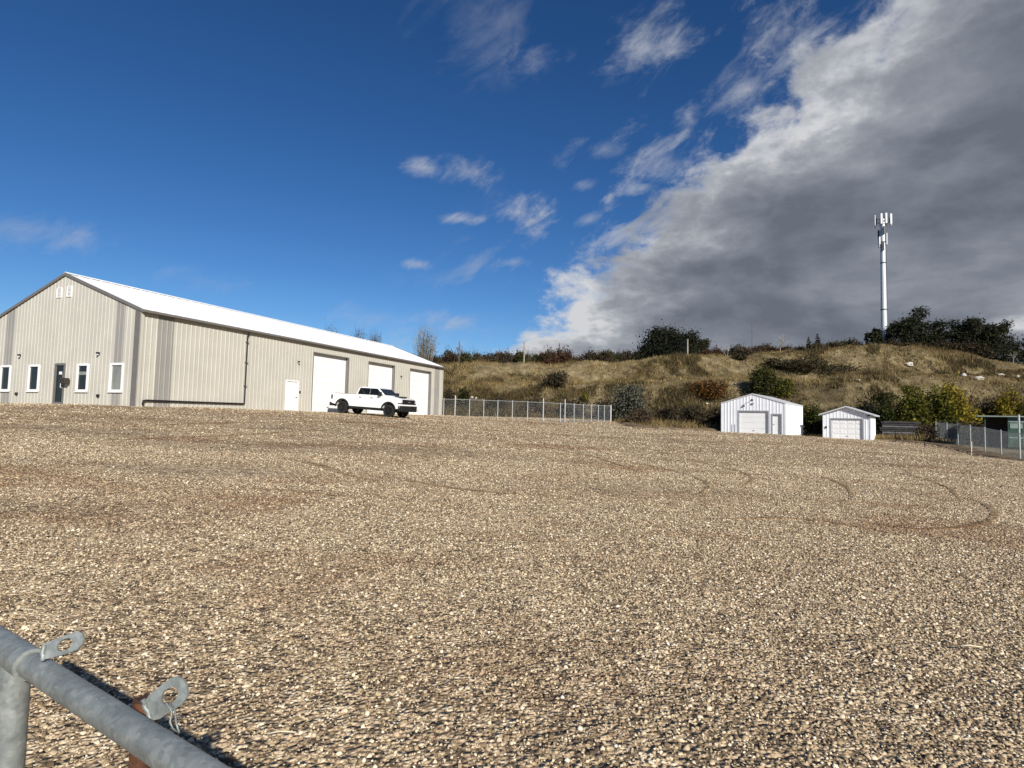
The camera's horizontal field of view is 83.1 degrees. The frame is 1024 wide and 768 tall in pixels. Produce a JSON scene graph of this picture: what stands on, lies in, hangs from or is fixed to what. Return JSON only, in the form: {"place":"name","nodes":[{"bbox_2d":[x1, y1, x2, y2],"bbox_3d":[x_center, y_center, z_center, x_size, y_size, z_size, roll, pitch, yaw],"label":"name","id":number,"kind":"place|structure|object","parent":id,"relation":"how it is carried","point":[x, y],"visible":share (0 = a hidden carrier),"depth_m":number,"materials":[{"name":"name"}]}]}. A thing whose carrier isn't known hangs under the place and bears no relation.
{"place":"outdoors","nodes":[
{"label":"outdoors","id":0,"kind":"place"},
{"bbox_2d":[0,403,1023,767],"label":"gravel yard","id":1,"kind":"structure","parent":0,"point":[568,719],"depth_m":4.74,"materials":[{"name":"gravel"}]},
{"bbox_2d":[0,625,229,767],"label":"tube gate","id":2,"kind":"structure","parent":1,"relation":"on","point":[140,735],"depth_m":0.95,"materials":[{"name":"metal"}]},
{"bbox_2d":[63,430,320,440],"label":"tyre rut","id":3,"kind":"structure","parent":1,"relation":"on","point":[202,436],"depth_m":19.08,"materials":[{"name":"gravel"}]},
{"bbox_2d":[0,272,445,414],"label":"steel building","id":4,"kind":"structure","parent":1,"relation":"on","point":[68,338],"depth_m":34.14,"materials":[{"name":"beige"}]},
{"bbox_2d":[0,365,11,391],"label":"window","id":5,"kind":"structure","parent":4,"relation":"in","point":[5,370],"depth_m":34.55,"materials":[{"name":"white glass"}]},
{"bbox_2d":[25,364,39,391],"bbox_3d":[-27.776,-0.330,33.531,1.105,1.597,0.170,0,-4,22],"label":"window","id":6,"kind":"structure","parent":4,"relation":"in","point":[33,370],"depth_m":33.56,"materials":[{"name":"white glass"}]},
{"bbox_2d":[52,363,65,403],"bbox_3d":[-25.611,-0.004,32.648,0.913,2.356,0.216,0,-4,22],"label":"glass door","id":7,"kind":"structure","parent":4,"relation":"in","point":[58,388],"depth_m":32.71,"materials":[{"name":"black glass"}]},
{"bbox_2d":[74,363,88,391],"bbox_3d":[-23.771,-0.334,31.948,1.073,1.597,0.170,0,-4,22],"label":"window","id":8,"kind":"structure","parent":4,"relation":"in","point":[82,370],"depth_m":31.97,"materials":[{"name":"white glass"}]},
{"bbox_2d":[107,363,123,392],"bbox_3d":[-21.186,-0.336,30.926,1.148,1.597,0.170,0,-4,22],"label":"window","id":9,"kind":"structure","parent":4,"relation":"in","point":[116,370],"depth_m":30.96,"materials":[{"name":"white glass"}]},
{"bbox_2d":[285,380,298,410],"bbox_3d":[-15.574,0.817,40.783,0.160,2.161,1.252,0,-4,22],"label":"entry door","id":10,"kind":"structure","parent":4,"relation":"in","point":[292,386],"depth_m":40.79,"materials":[{"name":"white paint"}]},
{"bbox_2d":[311,352,348,411],"bbox_3d":[-14.138,-0.049,44.723,0.338,4.434,4.213,0,-4,22],"label":"overhead door","id":11,"kind":"structure","parent":4,"relation":"in","point":[330,374],"depth_m":44.65,"materials":[{"name":"white paint"}]},
{"bbox_2d":[366,361,394,413],"bbox_3d":[-11.663,0.388,50.996,0.338,4.434,4.095,0,-4,22],"label":"overhead door","id":12,"kind":"structure","parent":4,"relation":"in","point":[380,375],"depth_m":51.23,"materials":[{"name":"white paint"}]},
{"bbox_2d":[408,368,430,414],"bbox_3d":[-9.214,0.819,57.189,0.338,4.434,4.111,0,-4,22],"label":"overhead door","id":13,"kind":"structure","parent":4,"relation":"in","point":[420,380],"depth_m":57.64,"materials":[{"name":"white paint"}]},
{"bbox_2d":[122,421,473,427],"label":"tyre rut","id":14,"kind":"structure","parent":1,"relation":"on","point":[272,422],"depth_m":25.29,"materials":[{"name":"gravel"}]},
{"bbox_2d":[234,487,363,499],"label":"tyre rut","id":15,"kind":"structure","parent":1,"relation":"on","point":[304,492],"depth_m":10.26,"materials":[{"name":"gravel"}]},
{"bbox_2d":[278,457,381,481],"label":"tyre rut","id":16,"kind":"structure","parent":1,"relation":"on","point":[330,469],"depth_m":13.37,"materials":[{"name":"gravel"}]},
{"bbox_2d":[329,387,416,417],"bbox_3d":[-10.235,1.267,42.604,6.390,2.100,2.460,3,-3,22],"label":"pickup truck","id":17,"kind":"object","parent":1,"relation":"on","point":[388,402],"visible":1,"depth_m":41.71,"materials":[{"name":"white paint"}]},
{"bbox_2d":[398,479,559,496],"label":"tyre rut","id":18,"kind":"structure","parent":1,"relation":"on","point":[471,490],"depth_m":11.35,"materials":[{"name":"gravel"}]},
{"bbox_2d":[409,430,641,471],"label":"tyre rut","id":19,"kind":"structure","parent":1,"relation":"on","point":[546,447],"depth_m":22.59,"materials":[{"name":"gravel"}]},
{"bbox_2d":[442,395,610,422],"bbox_3d":[1.880,2.958,63.228,14.247,2.853,13.662,-1,-4,28],"label":"chain link fence","id":20,"kind":"object","parent":1,"relation":"on","point":[543,402],"visible":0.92,"depth_m":57.79,"materials":[{"name":"metal"}]},
{"bbox_2d":[534,452,711,492],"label":"tyre rut","id":21,"kind":"structure","parent":1,"relation":"on","point":[708,485],"depth_m":16.54,"materials":[{"name":"gravel"}]},
{"bbox_2d":[600,446,753,487],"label":"tyre rut","id":22,"kind":"structure","parent":1,"relation":"on","point":[749,481],"depth_m":19.37,"materials":[{"name":"gravel"}]},
{"bbox_2d":[721,393,802,435],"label":"garage shed","id":23,"kind":"structure","parent":1,"relation":"on","point":[753,413],"depth_m":56.91,"materials":[{"name":"white metal"}]},
{"bbox_2d":[738,410,768,433],"bbox_3d":[23.728,3.748,56.708,2.900,2.300,0.230,-1,-4,37],"label":"garage door","id":24,"kind":"structure","parent":23,"relation":"in","point":[749,421],"depth_m":56.76,"materials":[{"name":"white paint"}]},
{"bbox_2d":[771,414,781,433],"bbox_3d":[25.438,3.855,55.418,0.960,2.010,0.230,-1,-4,37],"label":"entry door","id":25,"kind":"structure","parent":23,"relation":"in","point":[776,419],"depth_m":55.49,"materials":[{"name":"white paint"}]},
{"bbox_2d":[703,517,899,534],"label":"tyre rut","id":26,"kind":"structure","parent":1,"relation":"on","point":[768,518],"depth_m":9.67,"materials":[{"name":"gravel"}]},
{"bbox_2d":[815,474,854,499],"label":"tyre rut","id":27,"kind":"structure","parent":1,"relation":"on","point":[849,490],"depth_m":14.76,"materials":[{"name":"gravel"}]},
{"bbox_2d":[819,406,879,440],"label":"garage shed","id":28,"kind":"structure","parent":1,"relation":"on","point":[847,422],"depth_m":57.18,"materials":[{"name":"white metal"}]},
{"bbox_2d":[830,418,863,439],"bbox_3d":[33.152,4.425,57.153,2.900,2.100,0.230,-1,-4,37],"label":"garage door","id":29,"kind":"structure","parent":28,"relation":"in","point":[849,428],"depth_m":57.16,"materials":[{"name":"white paint"}]},
{"bbox_2d":[840,497,1000,530],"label":"tyre rut","id":30,"kind":"structure","parent":1,"relation":"on","point":[994,514],"depth_m":9.98,"materials":[{"name":"gravel"}]},
{"bbox_2d":[888,471,959,498],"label":"tyre rut","id":31,"kind":"structure","parent":1,"relation":"on","point":[953,491],"depth_m":16.51,"materials":[{"name":"gravel"}]},
{"bbox_2d":[935,415,1023,458],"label":"chain link fence","id":32,"kind":"object","parent":1,"relation":"on","point":[1020,441],"visible":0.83,"depth_m":45.57,"materials":[{"name":"metal"}]},
{"bbox_2d":[0,0,1023,364],"label":"sky","id":33,"kind":"structure","parent":0,"point":[495,175],"materials":[{"name":"blue"}]},
{"bbox_2d":[436,342,1023,458],"bbox_3d":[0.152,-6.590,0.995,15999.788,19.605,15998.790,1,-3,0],"label":"hillside","id":34,"kind":"structure","parent":0,"point":[831,399],"depth_m":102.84,"materials":[{"name":"plant"}]},
{"bbox_2d":[353,322,367,338],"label":"bare tree","id":35,"kind":"object","parent":34,"relation":"on","point":[362,333],"visible":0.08,"depth_m":109.56,"materials":[{"name":"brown plant"}]},
{"bbox_2d":[411,320,443,361],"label":"bare tree","id":36,"kind":"object","parent":34,"relation":"on","point":[427,351],"visible":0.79,"depth_m":104.30,"materials":[{"name":"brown plant"}]},
{"bbox_2d":[443,384,454,406],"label":"shrub","id":37,"kind":"object","parent":34,"relation":"on","point":[449,395],"visible":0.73,"depth_m":79.53,"materials":[{"name":"plant"}]},
{"bbox_2d":[443,348,459,363],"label":"hilltop shrub","id":38,"kind":"object","parent":34,"relation":"on","point":[450,357],"visible":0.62,"depth_m":116.29,"materials":[{"name":"plant"}]},
{"bbox_2d":[455,382,471,408],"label":"shrub","id":39,"kind":"object","parent":34,"relation":"on","point":[464,395],"visible":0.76,"depth_m":79.84,"materials":[{"name":"green plant"}]},
{"bbox_2d":[458,350,476,362],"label":"hilltop shrub","id":40,"kind":"object","parent":34,"relation":"on","point":[465,357],"visible":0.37,"depth_m":116.65,"materials":[{"name":"green plant"}]},
{"bbox_2d":[481,393,510,411],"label":"shrub","id":41,"kind":"object","parent":34,"relation":"on","point":[500,400],"visible":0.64,"depth_m":78.37,"materials":[{"name":"plant"}]},
{"bbox_2d":[493,349,504,363],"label":"hilltop shrub","id":42,"kind":"object","parent":34,"relation":"on","point":[496,357],"visible":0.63,"depth_m":117.57,"materials":[{"name":"plant"}]},
{"bbox_2d":[499,348,516,363],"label":"hilltop shrub","id":43,"kind":"object","parent":34,"relation":"on","point":[506,360],"visible":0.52,"depth_m":116.80,"materials":[{"name":"plant"}]},
{"bbox_2d":[512,348,531,362],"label":"hilltop shrub","id":44,"kind":"object","parent":34,"relation":"on","point":[518,355],"visible":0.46,"depth_m":116.28,"materials":[{"name":"green plant"}]},
{"bbox_2d":[515,393,551,414],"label":"shrub","id":45,"kind":"object","parent":34,"relation":"on","point":[539,406],"visible":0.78,"depth_m":77.21,"materials":[{"name":"plant"}]},
{"bbox_2d":[536,345,557,364],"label":"hilltop shrub","id":46,"kind":"object","parent":34,"relation":"on","point":[545,359],"visible":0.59,"depth_m":119.08,"materials":[{"name":"brown plant"}]},
{"bbox_2d":[542,348,560,363],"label":"hilltop shrub","id":47,"kind":"object","parent":34,"relation":"on","point":[554,357],"visible":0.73,"depth_m":118.84,"materials":[{"name":"brown plant"}]},
{"bbox_2d":[533,367,572,387],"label":"shrub","id":48,"kind":"object","parent":34,"relation":"on","point":[555,379],"visible":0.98,"depth_m":85.70,"materials":[{"name":"plant"}]},
{"bbox_2d":[558,345,573,363],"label":"hilltop shrub","id":49,"kind":"object","parent":34,"relation":"on","point":[564,356],"visible":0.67,"depth_m":118.84,"materials":[{"name":"brown plant"}]},
{"bbox_2d":[558,395,590,415],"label":"shrub","id":50,"kind":"object","parent":34,"relation":"on","point":[569,402],"visible":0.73,"depth_m":76.38,"materials":[{"name":"plant"}]},
{"bbox_2d":[572,354,586,361],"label":"hilltop shrub","id":51,"kind":"object","parent":34,"relation":"on","point":[577,359],"visible":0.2,"depth_m":118.87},
{"bbox_2d":[581,391,588,402],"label":"shrub","id":52,"kind":"object","parent":34,"relation":"on","point":[585,394],"visible":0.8,"depth_m":81.51,"materials":[{"name":"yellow plant"}]},
{"bbox_2d":[582,346,597,360],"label":"hilltop shrub","id":53,"kind":"object","parent":34,"relation":"on","point":[588,356],"visible":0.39,"depth_m":119.35,"materials":[{"name":"plant"}]},
{"bbox_2d":[589,397,616,418],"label":"shrub","id":54,"kind":"object","parent":34,"relation":"on","point":[607,403],"visible":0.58,"depth_m":73.55,"materials":[{"name":"plant"}]},
{"bbox_2d":[596,349,615,361],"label":"hilltop shrub","id":55,"kind":"object","parent":34,"relation":"on","point":[606,356],"visible":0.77,"depth_m":116.11,"materials":[{"name":"plant"}]},
{"bbox_2d":[614,349,626,361],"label":"hilltop shrub","id":56,"kind":"object","parent":34,"relation":"on","point":[620,356],"visible":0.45,"depth_m":118.79,"materials":[{"name":"plant"}]},
{"bbox_2d":[604,376,649,419],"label":"shrub","id":57,"kind":"object","parent":34,"relation":"on","point":[628,399],"visible":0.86,"depth_m":67.17,"materials":[{"name":"plant"}]},
{"bbox_2d":[623,408,655,423],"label":"shrub","id":58,"kind":"object","parent":34,"relation":"on","point":[642,415],"visible":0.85,"depth_m":59.98,"materials":[{"name":"plant"}]},
{"bbox_2d":[628,319,694,359],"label":"bush","id":59,"kind":"object","parent":34,"relation":"on","point":[666,341],"visible":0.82,"depth_m":117.24,"materials":[{"name":"green plant"}]},
{"bbox_2d":[652,402,684,421],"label":"shrub","id":60,"kind":"object","parent":34,"relation":"on","point":[665,412],"visible":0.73,"depth_m":65.15,"materials":[{"name":"plant"}]},
{"bbox_2d":[620,422,720,431],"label":"dirt bank","id":61,"kind":"structure","parent":34,"relation":"on","point":[628,424],"depth_m":56.34,"materials":[{"name":"soil"}]},
{"bbox_2d":[676,399,711,424],"bbox_3d":[20.178,3.420,65.367,4.562,3.399,4.913,2,-4,-11],"label":"shrub","id":62,"kind":"object","parent":34,"relation":"on","point":[693,413],"visible":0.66,"depth_m":64.70,"materials":[{"name":"plant"}]},
{"bbox_2d":[680,327,714,354],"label":"evergreen tree","id":63,"kind":"object","parent":34,"relation":"on","point":[700,345],"visible":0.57,"depth_m":118.87,"materials":[{"name":"green plant"}]},
{"bbox_2d":[687,378,734,399],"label":"shrub","id":64,"kind":"object","parent":34,"relation":"on","point":[706,389],"visible":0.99,"depth_m":77.99,"materials":[{"name":"orange plant"}]},
{"bbox_2d":[702,403,720,425],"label":"shrub","id":65,"kind":"object","parent":34,"relation":"on","point":[715,413],"visible":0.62,"depth_m":64.29,"materials":[{"name":"plant"}]},
{"bbox_2d":[710,344,722,355],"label":"hilltop shrub","id":66,"kind":"object","parent":34,"relation":"on","point":[717,350],"visible":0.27,"depth_m":120.01,"materials":[{"name":"brown plant"}]},
{"bbox_2d":[729,343,743,354],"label":"hilltop shrub","id":67,"kind":"object","parent":34,"relation":"on","point":[737,348],"visible":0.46,"depth_m":118.47,"materials":[{"name":"plant"}]},
{"bbox_2d":[731,352,748,359],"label":"shrub","id":68,"kind":"object","parent":34,"relation":"on","point":[739,356],"visible":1,"depth_m":110.65,"materials":[{"name":"plant"}]},
{"bbox_2d":[742,345,761,355],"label":"hilltop shrub","id":69,"kind":"object","parent":34,"relation":"on","point":[749,351],"visible":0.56,"depth_m":117.92,"materials":[{"name":"plant"}]},
{"bbox_2d":[751,321,752,349],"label":"lattice mast","id":70,"kind":"object","parent":34,"relation":"on","point":[751,334],"visible":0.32,"depth_m":302.41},
{"bbox_2d":[752,343,766,352],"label":"hilltop shrub","id":71,"kind":"object","parent":34,"relation":"on","point":[763,349],"visible":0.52,"depth_m":119.03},
{"bbox_2d":[740,359,787,397],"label":"shrub","id":72,"kind":"object","parent":34,"relation":"on","point":[763,379],"visible":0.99,"depth_m":77.03,"materials":[{"name":"green plant"}]},
{"bbox_2d":[758,357,801,368],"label":"shrub","id":73,"kind":"object","parent":34,"relation":"on","point":[769,363],"visible":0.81,"depth_m":106.67,"materials":[{"name":"plant"}]},
{"bbox_2d":[773,376,794,398],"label":"shrub","id":74,"kind":"object","parent":34,"relation":"on","point":[785,392],"visible":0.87,"depth_m":77.16,"materials":[{"name":"green plant"}]},
{"bbox_2d":[773,355,829,371],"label":"shrub","id":75,"kind":"object","parent":34,"relation":"on","point":[810,364],"visible":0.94,"depth_m":105.11,"materials":[{"name":"plant"}]},
{"bbox_2d":[803,402,824,432],"bbox_3d":[33.737,3.642,64.983,3.083,4.423,3.193,3,-4,-27],"label":"shrub","id":76,"kind":"object","parent":34,"relation":"on","point":[811,417],"visible":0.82,"depth_m":64.34,"materials":[{"name":"green plant"}]},
{"bbox_2d":[807,341,824,349],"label":"hilltop shrub","id":77,"kind":"object","parent":34,"relation":"on","point":[812,345],"visible":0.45,"depth_m":118.91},
{"bbox_2d":[808,411,826,434],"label":"shrub","id":78,"kind":"object","parent":34,"relation":"on","point":[815,430],"visible":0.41,"depth_m":63.70,"materials":[{"name":"plant"}]},
{"bbox_2d":[813,362,865,374],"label":"shrub","id":79,"kind":"object","parent":34,"relation":"on","point":[832,368],"visible":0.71,"depth_m":105.88,"materials":[{"name":"plant"}]},
{"bbox_2d":[851,392,882,422],"bbox_3d":[39.848,3.511,65.109,4.435,5.031,4.333,1,-3,0],"label":"shrub","id":80,"kind":"object","parent":34,"relation":"on","point":[869,407],"visible":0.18,"depth_m":64.31,"materials":[{"name":"green plant"}]},
{"bbox_2d":[863,327,886,345],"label":"broad tree","id":81,"kind":"object","parent":34,"relation":"on","point":[875,335],"visible":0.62,"depth_m":120.67,"materials":[{"name":"green plant"}]},
{"bbox_2d":[866,390,898,402],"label":"shrub","id":82,"kind":"object","parent":34,"relation":"on","point":[888,395],"visible":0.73,"depth_m":74.82,"materials":[{"name":"green plant"}]},
{"bbox_2d":[874,213,891,342],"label":"cell tower","id":83,"kind":"structure","parent":34,"relation":"on","point":[882,237],"depth_m":127.43,"materials":[{"name":"metal"}]},
{"bbox_2d":[873,395,897,431],"bbox_3d":[41.152,3.502,63.927,2.921,5.013,2.823,4,-5,-40],"label":"shrub","id":84,"kind":"object","parent":34,"relation":"on","point":[885,411],"visible":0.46,"depth_m":63.45,"materials":[{"name":"green plant"}]},
{"bbox_2d":[884,338,906,345],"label":"hilltop shrub","id":85,"kind":"object","parent":34,"relation":"on","point":[889,342],"visible":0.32,"depth_m":119.42,"materials":[{"name":"plant"}]},
{"bbox_2d":[877,421,920,436],"bbox_3d":[40.475,4.796,60.362,3.735,1.800,1.222,0,-4,20],"label":"board stack","id":86,"kind":"object","parent":34,"relation":"on","point":[887,428],"visible":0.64,"depth_m":60.01,"materials":[{"name":"grey wood"}]},
{"bbox_2d":[900,384,919,392],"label":"shrub","id":87,"kind":"object","parent":34,"relation":"on","point":[906,388],"visible":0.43,"depth_m":77.90,"materials":[{"name":"green plant"}]},
{"bbox_2d":[880,378,946,425],"bbox_3d":[45.237,2.791,65.833,7.828,6.820,6.997,1,-3,0],"label":"shrub","id":88,"kind":"object","parent":34,"relation":"on","point":[913,408],"visible":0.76,"depth_m":64.41,"materials":[{"name":"green plant"}]},
{"bbox_2d":[882,305,952,344],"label":"broad tree","id":89,"kind":"object","parent":34,"relation":"on","point":[909,329],"visible":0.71,"depth_m":122.31,"materials":[{"name":"green plant"}]},
{"bbox_2d":[913,421,941,439],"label":"shrub","id":90,"kind":"object","parent":34,"relation":"on","point":[928,430],"visible":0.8,"depth_m":56.42,"materials":[{"name":"plant"}]},
{"bbox_2d":[933,339,950,348],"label":"hilltop shrub","id":91,"kind":"object","parent":34,"relation":"on","point":[941,343],"visible":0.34,"depth_m":120.30,"materials":[{"name":"plant"}]},
{"bbox_2d":[916,380,968,427],"bbox_3d":[47.691,2.863,64.867,5.205,6.749,5.173,1,-3,0],"label":"shrub","id":92,"kind":"object","parent":34,"relation":"on","point":[948,415],"visible":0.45,"depth_m":64.16,"materials":[{"name":"green plant"}]},
{"bbox_2d":[933,420,960,438],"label":"shrub","id":93,"kind":"object","parent":34,"relation":"on","point":[950,430],"visible":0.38,"depth_m":59.80,"materials":[{"name":"plant"}]},
{"bbox_2d":[944,341,961,351],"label":"hilltop shrub","id":94,"kind":"object","parent":34,"relation":"on","point":[954,347],"visible":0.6,"depth_m":118.97,"materials":[{"name":"plant"}]},
{"bbox_2d":[935,371,987,424],"bbox_3d":[50.534,2.372,65.193,6.305,7.959,6.229,1,-3,0],"label":"shrub","id":95,"kind":"object","parent":34,"relation":"on","point":[965,409],"visible":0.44,"depth_m":64.25,"materials":[{"name":"yellow plant"}]},
{"bbox_2d":[951,418,983,441],"bbox_3d":[45.174,4.491,56.847,3.309,2.838,3.344,1,-3,0],"label":"shrub","id":96,"kind":"object","parent":34,"relation":"on","point":[962,431],"visible":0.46,"depth_m":56.60,"materials":[{"name":"plant"}]},
{"bbox_2d":[956,341,980,354],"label":"hilltop shrub","id":97,"kind":"object","parent":34,"relation":"on","point":[964,349],"visible":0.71,"depth_m":118.19,"materials":[{"name":"plant"}]},
{"bbox_2d":[965,424,983,443],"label":"shrub","id":98,"kind":"object","parent":34,"relation":"on","point":[981,437],"visible":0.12,"depth_m":54.24,"materials":[{"name":"plant"}]},
{"bbox_2d":[941,313,1012,359],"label":"broad tree","id":99,"kind":"object","parent":34,"relation":"on","point":[968,330],"visible":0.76,"depth_m":119.60,"materials":[{"name":"green plant"}]},
{"bbox_2d":[971,339,989,354],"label":"hilltop shrub","id":100,"kind":"object","parent":34,"relation":"on","point":[979,346],"visible":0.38,"depth_m":118.43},
{"bbox_2d":[974,393,998,424],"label":"shrub","id":101,"kind":"object","parent":34,"relation":"on","point":[985,409],"visible":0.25,"depth_m":65.69,"materials":[{"name":"plant"}]},
{"bbox_2d":[972,344,1002,358],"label":"hilltop shrub","id":102,"kind":"object","parent":34,"relation":"on","point":[985,353],"visible":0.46,"depth_m":118.27,"materials":[{"name":"plant"}]},
{"bbox_2d":[976,319,1023,363],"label":"broad tree","id":103,"kind":"object","parent":34,"relation":"on","point":[1015,348],"visible":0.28,"depth_m":123.43,"materials":[{"name":"green plant"}]},
{"bbox_2d":[976,415,1023,447],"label":"green shelter","id":104,"kind":"object","parent":34,"relation":"on","point":[1007,424],"visible":0.83,"depth_m":51.25,"materials":[{"name":"metal"}]},
{"bbox_2d":[1010,423,1022,428],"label":"window","id":105,"kind":"structure","parent":104,"relation":"in","point":[1012,425],"depth_m":48.65,"materials":[{"name":"white glass"}]},
{"bbox_2d":[985,379,1023,415],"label":"shrub","id":106,"kind":"object","parent":34,"relation":"on","point":[1007,406],"visible":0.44,"depth_m":63.94,"materials":[{"name":"yellow plant"}]},
{"bbox_2d":[884,439,1023,461],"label":"dirt bank","id":107,"kind":"structure","parent":0,"point":[981,452],"depth_m":45.16,"materials":[{"name":"soil"}]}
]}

